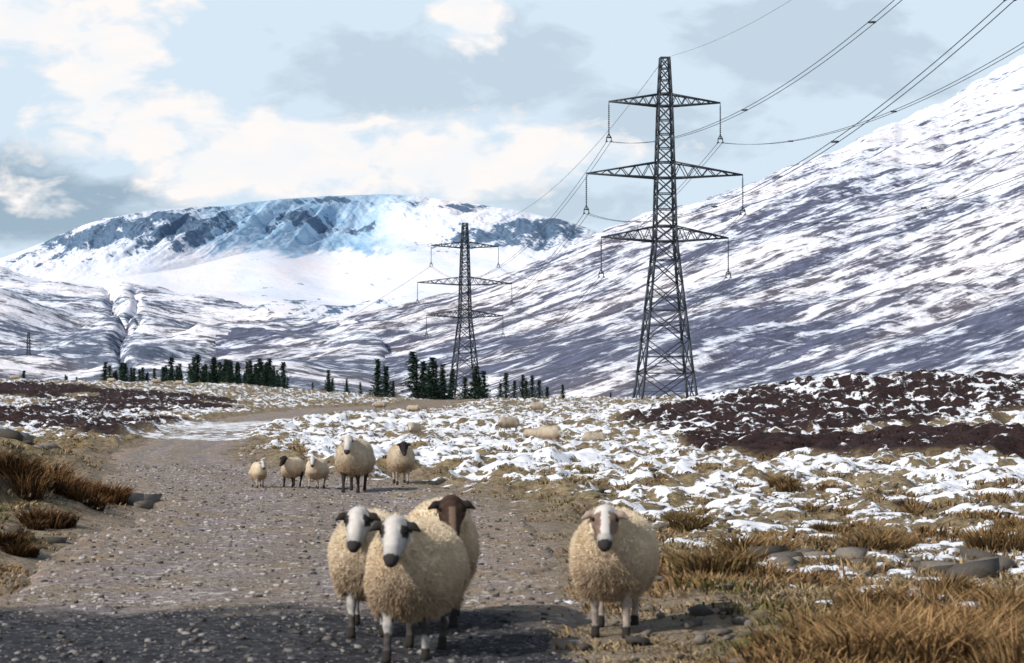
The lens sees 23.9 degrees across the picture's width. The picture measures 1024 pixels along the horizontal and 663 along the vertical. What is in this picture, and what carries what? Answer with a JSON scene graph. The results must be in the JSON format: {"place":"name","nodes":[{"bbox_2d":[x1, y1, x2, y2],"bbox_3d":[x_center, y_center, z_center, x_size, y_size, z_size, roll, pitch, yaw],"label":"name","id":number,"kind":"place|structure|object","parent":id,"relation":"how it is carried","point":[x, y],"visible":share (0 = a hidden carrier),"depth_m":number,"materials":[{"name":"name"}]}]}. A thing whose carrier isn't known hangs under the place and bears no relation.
{"place":"outdoors","nodes":[
{"label":"outdoors","id":0,"kind":"place"},
{"bbox_2d":[0,266,391,392],"bbox_3d":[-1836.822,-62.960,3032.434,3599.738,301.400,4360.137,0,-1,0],"label":"glen hill","id":1,"kind":"structure","parent":0,"point":[82,332],"depth_m":1628.05,"materials":[{"name":"white snow"}]},
{"bbox_2d":[15,332,44,356],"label":"electricity pylon","id":2,"kind":"object","parent":1,"relation":"on","point":[28,339],"visible":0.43,"depth_m":1499.52,"materials":[{"name":"metal"}]},
{"bbox_2d":[0,406,580,662],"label":"gravel track","id":3,"kind":"structure","parent":0,"point":[162,452],"depth_m":20.68,"materials":[{"name":"grey gravel"}]},
{"bbox_2d":[248,460,267,487],"bbox_3d":[-4.270,2.390,40.734,0.298,0.483,0.754,0,-1,-15],"label":"lamb","id":4,"kind":"object","parent":3,"relation":"on","point":[257,472],"visible":1,"depth_m":40.53},
{"bbox_2d":[0,463,579,662],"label":"gravel stones","id":5,"kind":"object","parent":3,"relation":"on","point":[100,597],"visible":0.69,"depth_m":20.58,"materials":[{"name":"grey gravel"}]},
{"bbox_2d":[279,456,305,487],"bbox_3d":[-3.730,2.361,40.967,0.341,0.556,0.872,0,-1,14],"label":"lamb","id":6,"kind":"object","parent":3,"relation":"on","point":[292,468],"visible":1,"depth_m":40.75},
{"bbox_2d":[305,456,329,488],"bbox_3d":[-3.284,2.355,40.574,0.354,0.574,0.896,0,-1,10],"label":"lamb","id":7,"kind":"object","parent":3,"relation":"on","point":[317,469],"visible":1,"depth_m":40.35},
{"bbox_2d":[334,435,375,492],"bbox_3d":[-2.584,2.152,39.530,0.641,0.964,1.538,0,-1,5],"label":"sheep","id":8,"kind":"object","parent":3,"relation":"on","point":[354,457],"visible":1,"depth_m":39.12},
{"bbox_2d":[327,505,392,638],"bbox_3d":[-0.986,1.630,16.729,0.608,0.922,1.473,0,-1,-1],"label":"sheep","id":9,"kind":"object","parent":3,"relation":"on","point":[352,536],"visible":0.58,"depth_m":16.27},
{"bbox_2d":[362,513,470,662],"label":"sheep","id":10,"kind":"object","parent":3,"relation":"on","point":[419,569],"visible":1,"depth_m":14.86},
{"bbox_2d":[405,493,480,627],"bbox_3d":[-0.527,1.614,17.339,0.623,0.971,1.540,0,-1,-1],"label":"sheep","id":11,"kind":"object","parent":3,"relation":"on","point":[453,511],"visible":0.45,"depth_m":16.86},
{"bbox_2d":[0,194,599,318],"bbox_3d":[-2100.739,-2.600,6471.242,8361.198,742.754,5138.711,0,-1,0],"label":"corrie mountain","id":12,"kind":"structure","parent":0,"point":[344,256],"depth_m":5627.92,"materials":[{"name":"white snow"}]},
{"bbox_2d":[0,368,1023,662],"bbox_3d":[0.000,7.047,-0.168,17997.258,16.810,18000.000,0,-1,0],"label":"moorland ground","id":13,"kind":"structure","parent":0,"point":[918,404],"depth_m":58.25,"materials":[{"name":"white snow"}]},
{"bbox_2d":[10,375,20,378],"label":"sheep","id":14,"kind":"object","parent":13,"relation":"on","point":[15,376],"visible":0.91,"depth_m":279.85},
{"bbox_2d":[107,378,116,381],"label":"sheep","id":15,"kind":"object","parent":13,"relation":"on","point":[111,379],"visible":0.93,"depth_m":289.85},
{"bbox_2d":[151,379,160,384],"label":"sheep","id":16,"kind":"object","parent":13,"relation":"on","point":[156,381],"visible":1,"depth_m":269.86},
{"bbox_2d":[174,380,183,385],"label":"sheep","id":17,"kind":"object","parent":13,"relation":"on","point":[176,382],"visible":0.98,"depth_m":299.77},
{"bbox_2d":[64,354,313,389],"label":"conifer plantation","id":18,"kind":"object","parent":13,"relation":"on","point":[264,374],"visible":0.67,"depth_m":482.45,"materials":[{"name":"green plant"}]},
{"bbox_2d":[322,369,336,391],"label":"pine tree","id":19,"kind":"object","parent":13,"relation":"on","point":[328,384],"visible":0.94,"depth_m":459.74,"materials":[{"name":"green plant"}]},
{"bbox_2d":[329,378,335,390],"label":"pine tree","id":20,"kind":"object","parent":13,"relation":"on","point":[333,382],"visible":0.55,"depth_m":479.67,"materials":[{"name":"green plant"}]},
{"bbox_2d":[342,379,350,393],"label":"pine tree","id":21,"kind":"object","parent":13,"relation":"on","point":[346,386],"visible":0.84,"depth_m":469.78,"materials":[{"name":"green plant"}]},
{"bbox_2d":[357,382,363,393],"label":"pine tree","id":22,"kind":"object","parent":13,"relation":"on","point":[360,389],"visible":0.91,"depth_m":479.80,"materials":[{"name":"green plant"}]},
{"bbox_2d":[366,358,387,396],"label":"pine tree","id":23,"kind":"object","parent":13,"relation":"on","point":[377,389],"visible":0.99,"depth_m":439.73,"materials":[{"name":"green plant"}]},
{"bbox_2d":[372,401,386,408],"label":"sheep","id":24,"kind":"object","parent":13,"relation":"on","point":[379,404],"visible":0.99,"depth_m":194.15},
{"bbox_2d":[378,366,396,396],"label":"pine tree","id":25,"kind":"object","parent":13,"relation":"on","point":[386,384],"visible":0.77,"depth_m":444.59,"materials":[{"name":"green plant"}]},
{"bbox_2d":[390,380,396,396],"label":"pine tree","id":26,"kind":"object","parent":13,"relation":"on","point":[393,389],"visible":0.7,"depth_m":449.89,"materials":[{"name":"green plant"}]},
{"bbox_2d":[386,441,414,484],"bbox_3d":[-1.970,2.334,43.059,0.513,0.779,1.258,0,-1,-8],"label":"sheep","id":27,"kind":"object","parent":13,"relation":"on","point":[400,458],"visible":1,"depth_m":42.72},
{"bbox_2d":[406,405,421,411],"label":"sheep","id":28,"kind":"object","parent":13,"relation":"on","point":[412,408],"visible":0.93,"depth_m":182.74},
{"bbox_2d":[395,351,434,398],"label":"pine tree","id":29,"kind":"object","parent":13,"relation":"on","point":[415,378],"visible":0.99,"depth_m":429.67,"materials":[{"name":"green plant"}]},
{"bbox_2d":[408,422,421,436],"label":"sheep","id":30,"kind":"object","parent":13,"relation":"on","point":[414,428],"visible":0.99,"depth_m":91.41},
{"bbox_2d":[409,361,430,398],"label":"pine tree","id":31,"kind":"object","parent":13,"relation":"on","point":[422,370],"visible":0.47,"depth_m":439.79,"materials":[{"name":"green plant"}]},
{"bbox_2d":[425,369,434,395],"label":"pine tree","id":32,"kind":"object","parent":13,"relation":"on","point":[428,380],"visible":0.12,"depth_m":449.87,"materials":[{"name":"green plant"}]},
{"bbox_2d":[421,357,453,399],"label":"pine tree","id":33,"kind":"object","parent":13,"relation":"on","point":[435,388],"visible":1,"depth_m":429.60,"materials":[{"name":"green plant"}]},
{"bbox_2d":[437,364,459,399],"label":"pine tree","id":34,"kind":"object","parent":13,"relation":"on","point":[442,375],"visible":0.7,"depth_m":444.70,"materials":[{"name":"green plant"}]},
{"bbox_2d":[446,368,459,398],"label":"pine tree","id":35,"kind":"object","parent":13,"relation":"on","point":[452,379],"visible":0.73,"depth_m":449.66,"materials":[{"name":"green plant"}]},
{"bbox_2d":[447,377,469,399],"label":"pine tree","id":36,"kind":"object","parent":13,"relation":"on","point":[464,394],"visible":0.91,"depth_m":439.72,"materials":[{"name":"green plant"}]},
{"bbox_2d":[416,223,512,396],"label":"electricity pylon","id":37,"kind":"object","parent":13,"relation":"on","point":[467,277],"visible":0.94,"depth_m":599.90,"materials":[{"name":"metal"}]},
{"bbox_2d":[462,366,491,398],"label":"pine tree","id":38,"kind":"object","parent":13,"relation":"on","point":[473,385],"visible":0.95,"depth_m":439.84,"materials":[{"name":"green plant"}]},
{"bbox_2d":[468,377,491,398],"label":"pine tree","id":39,"kind":"object","parent":13,"relation":"on","point":[478,380],"visible":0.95,"depth_m":437.77,"materials":[{"name":"green plant"}]},
{"bbox_2d":[481,371,490,397],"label":"pine tree","id":40,"kind":"object","parent":13,"relation":"on","point":[484,380],"visible":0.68,"depth_m":444.49,"materials":[{"name":"green plant"}]},
{"bbox_2d":[492,383,507,398],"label":"pine tree","id":41,"kind":"object","parent":13,"relation":"on","point":[500,391],"visible":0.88,"depth_m":429.77,"materials":[{"name":"green plant"}]},
{"bbox_2d":[490,373,513,397],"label":"pine tree","id":42,"kind":"object","parent":13,"relation":"on","point":[505,385],"visible":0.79,"depth_m":435.76,"materials":[{"name":"green plant"}]},
{"bbox_2d":[496,416,519,431],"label":"sheep","id":43,"kind":"object","parent":13,"relation":"on","point":[503,422],"visible":1,"depth_m":98.64},
{"bbox_2d":[0,429,1023,662],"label":"rush tussocks","id":44,"kind":"object","parent":13,"relation":"on","point":[991,625],"visible":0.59,"depth_m":17.18,"materials":[{"name":"brown plant"}]},
{"bbox_2d":[0,425,1023,662],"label":"moorland grass","id":45,"kind":"structure","parent":13,"relation":"on","point":[782,578],"depth_m":21.20,"materials":[{"name":"brown plant"}]},
{"bbox_2d":[506,380,517,397],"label":"pine tree","id":46,"kind":"object","parent":13,"relation":"on","point":[514,388],"visible":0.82,"depth_m":434.74,"materials":[{"name":"green plant"}]},
{"bbox_2d":[0,429,1023,662],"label":"moorland rocks","id":47,"kind":"object","parent":13,"relation":"on","point":[990,565],"visible":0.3,"depth_m":22.18,"materials":[{"name":"grey stone"}]},
{"bbox_2d":[515,374,528,398],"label":"pine tree","id":48,"kind":"object","parent":13,"relation":"on","point":[522,388],"visible":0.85,"depth_m":429.76,"materials":[{"name":"green plant"}]},
{"bbox_2d":[519,380,531,398],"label":"pine tree","id":49,"kind":"object","parent":13,"relation":"on","point":[528,390],"visible":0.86,"depth_m":431.77,"materials":[{"name":"green plant"}]},
{"bbox_2d":[523,428,537,437],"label":"sheep","id":50,"kind":"object","parent":13,"relation":"on","point":[528,433],"visible":0.64,"depth_m":91.44},
{"bbox_2d":[528,375,540,397],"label":"pine tree","id":51,"kind":"object","parent":13,"relation":"on","point":[531,380],"visible":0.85,"depth_m":437.75,"materials":[{"name":"green plant"}]},
{"bbox_2d":[528,402,544,412],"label":"sheep","id":52,"kind":"object","parent":13,"relation":"on","point":[536,406],"visible":0.98,"depth_m":141.24},
{"bbox_2d":[534,380,546,397],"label":"pine tree","id":53,"kind":"object","parent":13,"relation":"on","point":[539,391],"visible":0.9,"depth_m":437.78,"materials":[{"name":"green plant"}]},
{"bbox_2d":[543,386,553,397],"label":"pine tree","id":54,"kind":"object","parent":13,"relation":"on","point":[547,392],"visible":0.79,"depth_m":439.79,"materials":[{"name":"green plant"}]},
{"bbox_2d":[536,425,564,441],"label":"sheep","id":55,"kind":"object","parent":13,"relation":"on","point":[555,432],"visible":0.93,"depth_m":73.12},
{"bbox_2d":[559,384,566,398],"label":"pine tree","id":56,"kind":"object","parent":13,"relation":"on","point":[562,395],"visible":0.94,"depth_m":439.83,"materials":[{"name":"green plant"}]},
{"bbox_2d":[580,432,606,440],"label":"sheep","id":57,"kind":"object","parent":13,"relation":"on","point":[587,436],"visible":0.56,"depth_m":75.71},
{"bbox_2d":[568,503,660,638],"bbox_3d":[0.700,1.615,16.627,0.641,0.939,1.492,0,-1,6],"label":"sheep","id":58,"kind":"object","parent":13,"relation":"on","point":[614,554],"visible":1,"depth_m":16.20},
{"bbox_2d":[583,56,745,398],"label":"electricity pylon","id":59,"kind":"object","parent":13,"relation":"on","point":[672,162],"visible":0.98,"depth_m":308.02,"materials":[{"name":"metal"}]},
{"bbox_2d":[43,0,1023,388],"bbox_3d":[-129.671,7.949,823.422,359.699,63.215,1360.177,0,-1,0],"label":"power lines","id":60,"kind":"object","parent":59,"relation":"attached to","point":[745,192],"visible":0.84,"depth_m":245.44,"materials":[{"name":"black metal"}]},
{"bbox_2d":[0,0,1023,257],"label":"sky","id":61,"kind":"structure","parent":0,"point":[109,108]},
{"bbox_2d":[216,54,1023,397],"bbox_3d":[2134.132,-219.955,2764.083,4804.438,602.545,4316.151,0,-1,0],"label":"snowy hillside","id":62,"kind":"structure","parent":0,"point":[930,156],"depth_m":1417.35,"materials":[{"name":"white snow"}]}
]}

